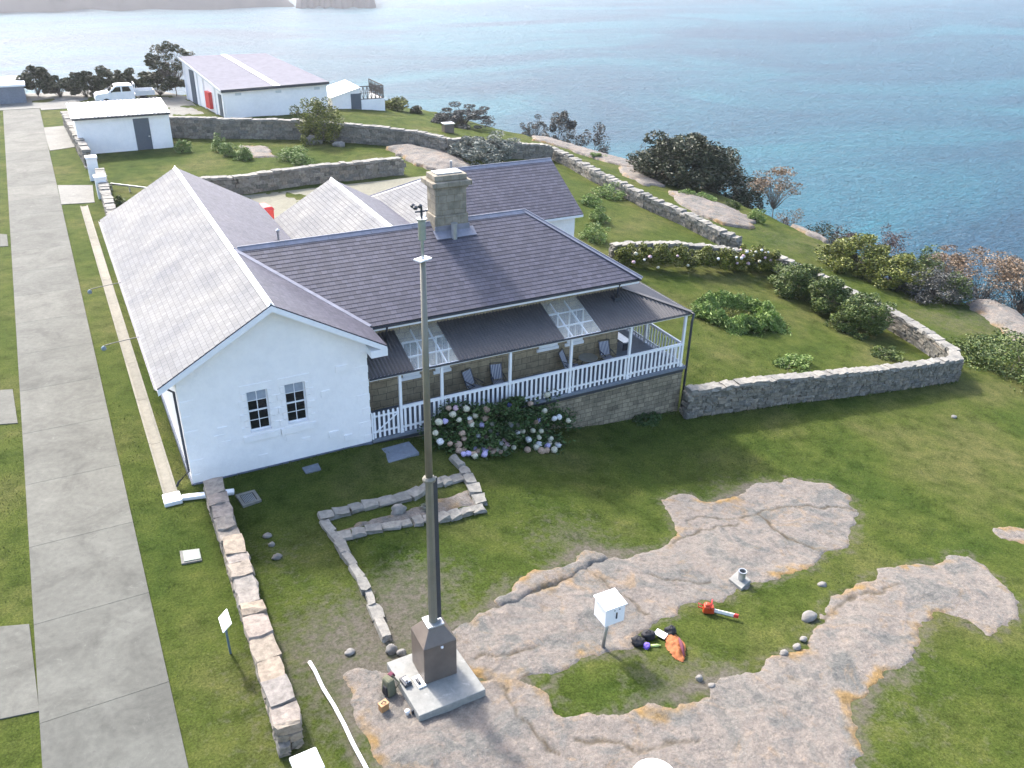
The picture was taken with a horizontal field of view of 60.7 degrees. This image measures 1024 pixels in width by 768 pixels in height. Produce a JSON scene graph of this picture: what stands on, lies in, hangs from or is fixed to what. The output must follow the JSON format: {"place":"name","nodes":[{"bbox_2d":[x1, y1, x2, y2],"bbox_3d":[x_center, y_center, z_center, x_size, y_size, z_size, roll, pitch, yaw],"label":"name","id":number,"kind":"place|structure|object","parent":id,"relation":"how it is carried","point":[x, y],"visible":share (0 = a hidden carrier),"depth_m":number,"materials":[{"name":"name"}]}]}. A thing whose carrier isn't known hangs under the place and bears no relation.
{"place":"outdoors","nodes":[
{"label":"outdoors","id":0,"kind":"place"},
{"bbox_2d":[0,234,38,719],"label":"path","id":1,"kind":"structure","parent":0,"point":[18,692],"depth_m":24.65,"materials":[{"name":"concrete"}]},
{"bbox_2d":[44,126,74,150],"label":"path","id":2,"kind":"structure","parent":0,"point":[57,137],"depth_m":81.74,"materials":[{"name":"concrete"}]},
{"bbox_2d":[58,185,94,204],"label":"path","id":3,"kind":"structure","parent":0,"point":[75,194],"depth_m":65.74,"materials":[{"name":"concrete"}]},
{"bbox_2d":[3,108,188,767],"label":"concrete road","id":4,"kind":"structure","parent":0,"point":[105,698],"depth_m":30.08,"materials":[{"name":"concrete"}]},
{"bbox_2d":[0,89,203,115],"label":"path","id":5,"kind":"structure","parent":0,"point":[174,103],"depth_m":97.59,"materials":[{"name":"concrete"}]},
{"bbox_2d":[94,82,154,100],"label":"utility truck","id":6,"kind":"object","parent":5,"relation":"on","point":[121,91],"visible":0.81,"depth_m":96.37,"materials":[{"name":"white paint"}]},
{"bbox_2d":[0,0,294,12],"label":"hills","id":7,"kind":"structure","parent":0,"point":[9,6],"depth_m":954.16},
{"bbox_2d":[244,176,424,217],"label":"courtyard","id":8,"kind":"structure","parent":0,"point":[280,203],"depth_m":67.42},
{"bbox_2d":[296,0,375,8],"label":"hills","id":9,"kind":"structure","parent":0,"point":[325,4],"depth_m":1026.32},
{"bbox_2d":[0,95,1023,767],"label":"ground","id":10,"kind":"structure","parent":0,"point":[974,449],"depth_m":33.07,"materials":[{"name":"green plant"}]},
{"bbox_2d":[0,76,26,103],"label":"concrete store","id":11,"kind":"structure","parent":10,"relation":"on","point":[12,90],"depth_m":95.91,"materials":[{"name":"white paint"}]},
{"bbox_2d":[15,65,49,96],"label":"coastal tree","id":12,"kind":"object","parent":10,"relation":"on","point":[39,75],"visible":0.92,"depth_m":98.32,"materials":[{"name":"green plant"}]},
{"bbox_2d":[41,75,71,96],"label":"coastal tree","id":13,"kind":"object","parent":10,"relation":"on","point":[54,86],"visible":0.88,"depth_m":99.09,"materials":[{"name":"green plant"}]},
{"bbox_2d":[60,111,90,168],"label":"stone wall","id":14,"kind":"structure","parent":10,"relation":"on","point":[82,148],"depth_m":76.67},
{"bbox_2d":[68,70,97,96],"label":"coastal tree","id":15,"kind":"object","parent":10,"relation":"on","point":[78,85],"visible":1,"depth_m":99.05,"materials":[{"name":"green plant"}]},
{"bbox_2d":[84,155,97,180],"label":"gate pillar","id":16,"kind":"structure","parent":10,"relation":"on","point":[92,163],"depth_m":68.75,"materials":[{"name":"white paint"}]},
{"bbox_2d":[87,65,123,96],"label":"coastal tree","id":17,"kind":"object","parent":10,"relation":"on","point":[101,83],"visible":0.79,"depth_m":100.03,"materials":[{"name":"green plant"}]},
{"bbox_2d":[95,168,115,214],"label":"stone wall","id":18,"kind":"structure","parent":10,"relation":"on","point":[109,205],"depth_m":61.84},
{"bbox_2d":[66,98,172,153],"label":"garden shed","id":19,"kind":"structure","parent":10,"relation":"on","point":[119,125],"depth_m":77.67,"materials":[{"name":"white paint"}]},
{"bbox_2d":[133,118,152,149],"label":"door","id":20,"kind":"structure","parent":19,"relation":"in","point":[141,126],"depth_m":78.17,"materials":[{"name":"grey paint"}]},
{"bbox_2d":[108,67,138,87],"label":"coastal tree","id":21,"kind":"object","parent":10,"relation":"on","point":[127,76],"visible":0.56,"depth_m":100.40,"materials":[{"name":"green plant"}]},
{"bbox_2d":[80,205,233,506],"bbox_3d":[-20.675,-4.391,47.581,2.432,0.210,40.900,-13,31,-25],"label":"drain channel","id":22,"kind":"object","parent":10,"relation":"on","point":[171,496],"visible":0.98,"depth_m":38.93,"materials":[{"name":"concrete"}]},
{"bbox_2d":[136,71,184,95],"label":"coastal tree","id":23,"kind":"object","parent":10,"relation":"on","point":[153,80],"visible":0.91,"depth_m":100.61,"materials":[{"name":"green plant"}]},
{"bbox_2d":[143,41,194,95],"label":"coastal tree","id":24,"kind":"object","parent":10,"relation":"on","point":[153,62],"visible":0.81,"depth_m":99.55,"materials":[{"name":"green plant"}]},
{"bbox_2d":[180,548,201,564],"bbox_3d":[-10.645,5.714,28.986,0.636,0.135,0.754,-10,30,-21],"label":"pit cover","id":25,"kind":"object","parent":10,"relation":"on","point":[190,556],"visible":1,"depth_m":28.88,"materials":[{"name":"concrete"}]},
{"bbox_2d":[218,609,231,653],"bbox_3d":[-8.079,7.171,24.854,0.277,1.427,0.660,-13,31,-25],"label":"information sign","id":26,"kind":"object","parent":10,"relation":"on","point":[225,620],"visible":1,"depth_m":24.64,"materials":[{"name":"metal"}]},
{"bbox_2d":[235,490,261,507],"bbox_3d":[-9.607,4.192,31.905,0.700,0.140,0.842,-17,33,-30],"label":"drain grate","id":27,"kind":"object","parent":10,"relation":"on","point":[248,498],"visible":1,"depth_m":31.86,"materials":[{"name":"concrete"}]},
{"bbox_2d":[177,53,328,117],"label":"barn","id":28,"kind":"structure","parent":10,"relation":"on","point":[241,85],"depth_m":93.92,"materials":[{"name":"white paint"}]},
{"bbox_2d":[203,476,303,758],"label":"stone wall","id":29,"kind":"structure","parent":10,"relation":"on","point":[282,708],"depth_m":24.97,"materials":[{"name":"stone"}]},
{"bbox_2d":[240,145,277,157],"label":"granite slab","id":30,"kind":"structure","parent":10,"relation":"on","point":[259,151],"depth_m":78.34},
{"bbox_2d":[275,145,308,160],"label":"leafy clump","id":31,"kind":"object","parent":10,"relation":"on","point":[290,151],"visible":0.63,"depth_m":76.06,"materials":[{"name":"green plant"}]},
{"bbox_2d":[199,157,405,194],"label":"stone wall","id":32,"kind":"structure","parent":10,"relation":"on","point":[277,179],"depth_m":69.04,"materials":[{"name":"stone"}]},
{"bbox_2d":[288,152,316,165],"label":"leafy clump","id":33,"kind":"object","parent":10,"relation":"on","point":[304,159],"visible":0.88,"depth_m":74.09,"materials":[{"name":"green plant"}]},
{"bbox_2d":[289,747,324,767],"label":"gate pillar","id":34,"kind":"structure","parent":10,"relation":"on","point":[310,758],"depth_m":20.84,"materials":[{"name":"white paint"}]},
{"bbox_2d":[289,96,344,146],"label":"shrub","id":35,"kind":"object","parent":10,"relation":"on","point":[306,122],"visible":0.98,"depth_m":81.39,"materials":[{"name":"green plant"}]},
{"bbox_2d":[308,660,367,767],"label":"white hose","id":36,"kind":"object","parent":10,"relation":"on","point":[341,719],"visible":1,"depth_m":23.23,"materials":[{"name":"paint"}]},
{"bbox_2d":[319,519,390,642],"bbox_3d":[-5.062,6.170,28.253,0.524,0.406,6.414,-13,31,-25],"label":"stone edging","id":37,"kind":"object","parent":10,"relation":"on","point":[376,612],"visible":1,"depth_m":27.82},
{"bbox_2d":[327,78,384,110],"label":"annex","id":38,"kind":"object","parent":10,"relation":"on","point":[344,94],"visible":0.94,"depth_m":99.39,"materials":[{"name":"paint"}]},
{"bbox_2d":[169,116,553,158],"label":"stone wall","id":39,"kind":"structure","parent":10,"relation":"on","point":[198,127],"depth_m":82.76,"materials":[{"name":"stone"}]},
{"bbox_2d":[317,473,463,520],"bbox_3d":[-4.229,4.233,32.373,6.060,0.662,1.044,-17,33,-31],"label":"stone edging","id":40,"kind":"object","parent":10,"relation":"on","point":[414,493],"visible":0.89,"depth_m":31.84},
{"bbox_2d":[87,157,694,486],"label":"cottage","id":41,"kind":"structure","parent":10,"relation":"on","point":[293,333],"depth_m":37.48,"materials":[{"name":"white paint"}]},
{"bbox_2d":[246,389,270,430],"bbox_3d":[-9.508,0.943,32.727,0.776,1.696,0.075,-13,31,-25],"label":"window","id":42,"kind":"structure","parent":41,"relation":"in","point":[257,401],"depth_m":32.74,"materials":[{"name":"white paint"}]},
{"bbox_2d":[284,381,306,422],"bbox_3d":[-8.257,0.661,33.314,0.776,1.696,0.075,-13,31,-25],"label":"window","id":43,"kind":"structure","parent":41,"relation":"in","point":[295,399],"depth_m":33.32,"materials":[{"name":"white paint"}]},
{"bbox_2d":[402,339,418,368],"bbox_3d":[-4.324,-1.165,37.262,0.731,1.480,0.048,-13,31,-25],"label":"window","id":44,"kind":"structure","parent":41,"relation":"in","point":[412,348],"depth_m":37.20,"materials":[{"name":"white paint"}]},
{"bbox_2d":[435,334,448,363],"bbox_3d":[-3.020,-1.459,37.874,0.642,1.480,0.048,-13,31,-25],"label":"window","id":45,"kind":"structure","parent":41,"relation":"in","point":[442,342],"depth_m":37.86,"materials":[{"name":"white paint"}]},
{"bbox_2d":[461,367,483,394],"bbox_3d":[-1.736,-0.031,38.801,0.911,1.099,0.600,24,35,36],"label":"deck chair","id":46,"kind":"object","parent":41,"relation":"on","point":[468,377],"visible":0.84,"depth_m":38.84,"materials":[{"name":"fabric"}]},
{"bbox_2d":[489,362,506,389],"bbox_3d":[-0.639,-0.281,39.321,0.600,1.099,0.911,-7,29,-15],"label":"deck chair","id":47,"kind":"object","parent":41,"relation":"on","point":[496,372],"visible":0.91,"depth_m":39.45,"materials":[{"name":"fabric"}]},
{"bbox_2d":[567,307,583,336],"bbox_3d":[2.966,-2.806,40.685,0.807,1.480,0.048,-13,31,-25],"label":"window","id":48,"kind":"structure","parent":41,"relation":"in","point":[576,329],"depth_m":40.66,"materials":[{"name":"glass"}]},
{"bbox_2d":[598,339,616,366],"bbox_3d":[4.528,-1.444,41.748,0.600,1.099,0.911,-10,30,-20],"label":"deck chair","id":49,"kind":"object","parent":41,"relation":"on","point":[604,347],"visible":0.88,"depth_m":41.85,"materials":[{"name":"fabric"}]},
{"bbox_2d":[385,95,408,111],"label":"shrub","id":50,"kind":"object","parent":10,"relation":"on","point":[397,104],"visible":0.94,"depth_m":103.04,"materials":[{"name":"green plant"}]},
{"bbox_2d":[382,442,418,462],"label":"concrete slab","id":51,"kind":"structure","parent":10,"relation":"on","point":[405,450],"depth_m":35.06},
{"bbox_2d":[341,490,474,530],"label":"garden bed","id":52,"kind":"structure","parent":10,"relation":"on","point":[462,499],"depth_m":32.03,"materials":[{"name":"stone"}]},
{"bbox_2d":[336,503,486,540],"bbox_3d":[-3.471,4.967,31.139,5.634,0.724,0.768,-13,31,-25],"label":"stone edging","id":53,"kind":"object","parent":10,"relation":"on","point":[455,514],"visible":0.92,"depth_m":30.79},
{"bbox_2d":[386,144,470,170],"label":"granite slab","id":54,"kind":"structure","parent":10,"relation":"on","point":[426,158],"depth_m":78.27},
{"bbox_2d":[430,101,494,129],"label":"twiggy bush","id":55,"kind":"object","parent":10,"relation":"on","point":[457,116],"visible":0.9,"depth_m":98.85,"materials":[{"name":"grey plant"}]},
{"bbox_2d":[449,454,487,505],"bbox_3d":[-1.704,3.741,34.039,0.592,0.484,3.367,-9,30,-19],"label":"stone edging","id":56,"kind":"object","parent":10,"relation":"on","point":[473,486],"visible":0.95,"depth_m":33.67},
{"bbox_2d":[446,130,520,165],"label":"shrub","id":57,"kind":"object","parent":10,"relation":"on","point":[500,149],"visible":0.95,"depth_m":80.25,"materials":[{"name":"grey plant"}]},
{"bbox_2d":[417,388,581,459],"bbox_3d":[-0.122,2.134,37.225,8.019,3.549,2.364,-13,31,-25],"label":"hydrangea bush","id":58,"kind":"object","parent":10,"relation":"on","point":[487,429],"visible":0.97,"depth_m":36.61,"materials":[{"name":"green plant"}]},
{"bbox_2d":[519,114,548,136],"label":"twiggy bush","id":59,"kind":"object","parent":10,"relation":"on","point":[539,124],"visible":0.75,"depth_m":104.13,"materials":[{"name":"grey plant"}]},
{"bbox_2d":[494,550,608,606],"bbox_3d":[1.380,6.533,29.460,6.243,1.314,1.986,-20,35,-35],"label":"granite ledge","id":60,"kind":"object","parent":10,"relation":"on","point":[534,580],"visible":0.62,"depth_m":28.98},
{"bbox_2d":[542,110,580,144],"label":"twiggy bush","id":61,"kind":"object","parent":10,"relation":"on","point":[569,122],"visible":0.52,"depth_m":106.63,"materials":[{"name":"grey plant"}]},
{"bbox_2d":[575,122,610,153],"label":"twiggy bush","id":62,"kind":"object","parent":10,"relation":"on","point":[601,149],"visible":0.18,"depth_m":108.58,"materials":[{"name":"grey plant"}]},
{"bbox_2d":[578,222,610,243],"bbox_3d":[5.912,-10.898,63.669,2.364,1.941,2.318,11,29,17],"label":"leafy clump","id":63,"kind":"object","parent":10,"relation":"on","point":[595,228],"visible":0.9,"depth_m":63.37,"materials":[{"name":"green plant"}]},
{"bbox_2d":[532,135,665,177],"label":"granite slab","id":64,"kind":"structure","parent":10,"relation":"on","point":[611,159],"depth_m":97.55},
{"bbox_2d":[589,204,610,223],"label":"leafy clump","id":65,"kind":"object","parent":10,"relation":"on","point":[599,216],"visible":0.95,"depth_m":68.25,"materials":[{"name":"green plant"}]},
{"bbox_2d":[590,182,626,200],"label":"leafy clump","id":66,"kind":"object","parent":10,"relation":"on","point":[605,193],"visible":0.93,"depth_m":76.46,"materials":[{"name":"green plant"}]},
{"bbox_2d":[618,166,664,186],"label":"granite slab","id":67,"kind":"structure","parent":10,"relation":"on","point":[638,177],"depth_m":87.05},
{"bbox_2d":[551,147,741,248],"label":"stone wall","id":68,"kind":"structure","parent":10,"relation":"on","point":[702,227],"depth_m":74.35,"materials":[{"name":"stone"}]},
{"bbox_2d":[632,411,662,426],"bbox_3d":[6.366,1.812,42.118,1.599,0.890,1.856,17,32,28],"label":"weed patch","id":69,"kind":"object","parent":10,"relation":"on","point":[654,416],"visible":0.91,"depth_m":41.86,"materials":[{"name":"green plant"}]},
{"bbox_2d":[633,758,671,767],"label":"white dome","id":70,"kind":"structure","parent":10,"relation":"on","point":[651,763],"depth_m":21.78,"materials":[{"name":"paint"}]},
{"bbox_2d":[452,478,858,680],"bbox_3d":[5.976,6.151,31.946,21.802,2.956,7.761,-18,33,-32],"label":"granite outcrop","id":71,"kind":"object","parent":10,"relation":"on","point":[762,532],"visible":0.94,"depth_m":30.04,"materials":[{"name":"stone"}]},
{"bbox_2d":[594,588,627,647],"bbox_3d":[2.833,7.006,25.713,0.740,1.820,0.683,-13,31,-25],"label":"instrument box","id":72,"kind":"object","parent":71,"relation":"on","point":[609,608],"visible":1,"depth_m":25.29,"materials":[{"name":"metal"}]},
{"bbox_2d":[664,634,685,661],"bbox_3d":[4.940,7.865,26.263,0.766,0.348,1.204,-13,31,-25],"label":"jacket","id":73,"kind":"object","parent":10,"relation":"on","point":[675,646],"visible":1,"depth_m":26.17,"materials":[{"name":"orange fabric"}]},
{"bbox_2d":[626,130,734,189],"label":"evergreen tree","id":74,"kind":"object","parent":10,"relation":"on","point":[698,156],"visible":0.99,"depth_m":86.96,"materials":[{"name":"green plant"}]},
{"bbox_2d":[343,555,1018,767],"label":"granite outcrop","id":75,"kind":"object","parent":10,"relation":"on","point":[791,710],"visible":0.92,"depth_m":23.73,"materials":[{"name":"stone"}]},
{"bbox_2d":[381,671,399,697],"bbox_3d":[-3.349,8.237,23.968,0.434,0.563,0.418,-23,37,-38],"label":"backpack","id":76,"kind":"object","parent":75,"relation":"on","point":[388,688],"visible":1,"depth_m":23.84,"materials":[{"name":"green fabric"}]},
{"bbox_2d":[387,649,484,721],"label":"mast slab","id":77,"kind":"structure","parent":75,"relation":"on","point":[463,685],"depth_m":23.83,"materials":[{"name":"concrete"}]},
{"bbox_2d":[410,204,456,683],"bbox_3d":[-2.029,2.095,21.413,0.965,13.263,1.011,-13,31,-25],"label":"mast","id":78,"kind":"object","parent":77,"relation":"on","point":[434,650],"visible":1,"depth_m":22.85,"materials":[{"name":"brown metal"}]},
{"bbox_2d":[608,240,773,268],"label":"stone wall","id":79,"kind":"structure","parent":10,"relation":"on","point":[614,246],"depth_m":62.64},
{"bbox_2d":[613,241,781,271],"bbox_3d":[13.374,-8.952,61.825,13.775,3.450,2.849,-11,30,-22],"label":"flowering hedge","id":80,"kind":"object","parent":10,"relation":"on","point":[725,258],"visible":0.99,"depth_m":61.09,"materials":[{"name":"green plant"}]},
{"bbox_2d":[668,191,755,229],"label":"granite slab","id":81,"kind":"structure","parent":10,"relation":"on","point":[720,213],"depth_m":78.03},
{"bbox_2d":[698,599,738,617],"bbox_3d":[6.625,7.182,28.063,1.301,0.435,0.318,6,28,8],"label":"chainsaw","id":82,"kind":"object","parent":10,"relation":"on","point":[707,608],"visible":1,"depth_m":28.03,"materials":[{"name":"orange plastic"}]},
{"bbox_2d":[698,147,768,212],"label":"evergreen tree","id":83,"kind":"object","parent":10,"relation":"on","point":[742,196],"visible":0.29,"depth_m":92.70,"materials":[{"name":"plant"}]},
{"bbox_2d":[687,288,791,336],"bbox_3d":[13.958,-4.560,54.899,8.412,2.096,6.066,-13,31,-25],"label":"shrub","id":84,"kind":"object","parent":10,"relation":"on","point":[737,321],"visible":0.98,"depth_m":54.26,"materials":[{"name":"green plant"}]},
{"bbox_2d":[729,568,750,590],"bbox_3d":[7.823,6.712,30.013,0.588,0.760,0.774,25,36,37],"label":"pipe stub","id":85,"kind":"object","parent":10,"relation":"on","point":[739,580],"visible":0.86,"depth_m":29.89,"materials":[{"name":"concrete"}]},
{"bbox_2d":[747,166,802,217],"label":"bare tree","id":86,"kind":"object","parent":10,"relation":"on","point":[779,188],"visible":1,"depth_m":82.98,"materials":[{"name":"brown plant"}]},
{"bbox_2d":[771,353,813,372],"bbox_3d":[15.880,-1.010,49.621,3.383,0.973,2.702,-13,31,-25],"label":"leafy clump","id":87,"kind":"object","parent":10,"relation":"on","point":[798,359],"visible":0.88,"depth_m":49.42,"materials":[{"name":"green plant"}]},
{"bbox_2d":[767,262,825,301],"bbox_3d":[20.115,-7.291,61.413,5.243,3.167,3.618,-13,31,-25],"label":"hedge bush","id":88,"kind":"object","parent":10,"relation":"on","point":[797,275],"visible":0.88,"depth_m":60.44,"materials":[{"name":"green plant"}]},
{"bbox_2d":[790,224,829,244],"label":"granite slab","id":89,"kind":"structure","parent":10,"relation":"on","point":[812,234],"depth_m":77.75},
{"bbox_2d":[679,355,963,418],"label":"stone wall","id":90,"kind":"structure","parent":10,"relation":"on","point":[729,396],"depth_m":45.30,"materials":[{"name":"stone"}]},
{"bbox_2d":[808,275,852,313],"bbox_3d":[21.551,-5.861,59.277,4.151,3.176,3.248,-13,31,-25],"label":"hedge bush","id":91,"kind":"object","parent":10,"relation":"on","point":[830,284],"visible":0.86,"depth_m":58.41,"materials":[{"name":"green plant"}]},
{"bbox_2d":[804,221,857,251],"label":"scrub","id":92,"kind":"object","parent":10,"relation":"on","point":[827,227],"visible":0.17,"depth_m":80.78,"materials":[{"name":"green plant"}]},
{"bbox_2d":[813,233,891,277],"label":"shrub","id":93,"kind":"object","parent":10,"relation":"on","point":[841,251],"visible":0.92,"depth_m":69.27,"materials":[{"name":"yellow plant"}]},
{"bbox_2d":[825,291,896,339],"bbox_3d":[22.880,-4.453,57.025,4.900,3.090,3.844,-13,31,-25],"label":"hedge bush","id":94,"kind":"object","parent":10,"relation":"on","point":[867,309],"visible":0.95,"depth_m":56.12,"materials":[{"name":"green plant"}]},
{"bbox_2d":[771,255,963,380],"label":"stone wall","id":95,"kind":"structure","parent":10,"relation":"on","point":[925,340],"depth_m":56.29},
{"bbox_2d":[867,345,904,361],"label":"leafy clump","id":96,"kind":"object","parent":10,"relation":"on","point":[887,354],"visible":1,"depth_m":53.45,"materials":[{"name":"green plant"}]},
{"bbox_2d":[861,223,911,279],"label":"shrub","id":97,"kind":"object","parent":10,"relation":"on","point":[896,239],"visible":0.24,"depth_m":78.08,"materials":[{"name":"purple plant"}]},
{"bbox_2d":[852,253,933,292],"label":"shrub","id":98,"kind":"object","parent":10,"relation":"on","point":[896,268],"visible":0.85,"depth_m":67.81,"materials":[{"name":"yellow plant"}]},
{"bbox_2d":[906,244,947,293],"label":"shrub","id":99,"kind":"object","parent":10,"relation":"on","point":[925,263],"visible":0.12,"depth_m":71.37,"materials":[{"name":"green plant"}]},
{"bbox_2d":[889,264,979,305],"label":"shrub","id":100,"kind":"object","parent":10,"relation":"on","point":[939,278],"visible":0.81,"depth_m":66.55,"materials":[{"name":"grey plant"}]},
{"bbox_2d":[917,245,968,288],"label":"brown tree","id":101,"kind":"object","parent":10,"relation":"on","point":[944,257],"visible":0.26,"depth_m":74.42,"materials":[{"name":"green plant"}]},
{"bbox_2d":[934,271,972,304],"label":"shrub","id":102,"kind":"object","parent":10,"relation":"on","point":[967,289],"visible":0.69,"depth_m":66.58,"materials":[{"name":"green plant"}]},
{"bbox_2d":[938,246,1023,298],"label":"brown tree","id":103,"kind":"object","parent":10,"relation":"on","point":[985,260],"visible":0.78,"depth_m":71.91,"materials":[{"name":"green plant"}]},
{"bbox_2d":[946,327,1023,393],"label":"shrub","id":104,"kind":"object","parent":10,"relation":"on","point":[989,343],"visible":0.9,"depth_m":55.32,"materials":[{"name":"green plant"}]},
{"bbox_2d":[965,299,1023,340],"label":"granite slab","id":105,"kind":"structure","parent":10,"relation":"on","point":[999,316],"depth_m":64.92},
{"bbox_2d":[970,279,1023,315],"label":"scrub","id":106,"kind":"object","parent":10,"relation":"on","point":[982,293],"visible":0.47,"depth_m":68.43,"materials":[{"name":"grey plant"}]},
{"bbox_2d":[974,257,1023,310],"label":"brown tree","id":107,"kind":"object","parent":10,"relation":"on","point":[1015,273],"visible":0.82,"depth_m":70.03,"materials":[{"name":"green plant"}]},
{"bbox_2d":[992,526,1023,543],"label":"granite outcrop","id":108,"kind":"object","parent":10,"relation":"on","point":[1009,533],"visible":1,"depth_m":35.95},
{"bbox_2d":[0,0,1023,316],"bbox_3d":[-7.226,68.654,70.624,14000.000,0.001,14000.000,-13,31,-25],"label":"sea","id":109,"kind":"structure","parent":0,"point":[874,116],"depth_m":624.86,"materials":[{"name":"liquid"}]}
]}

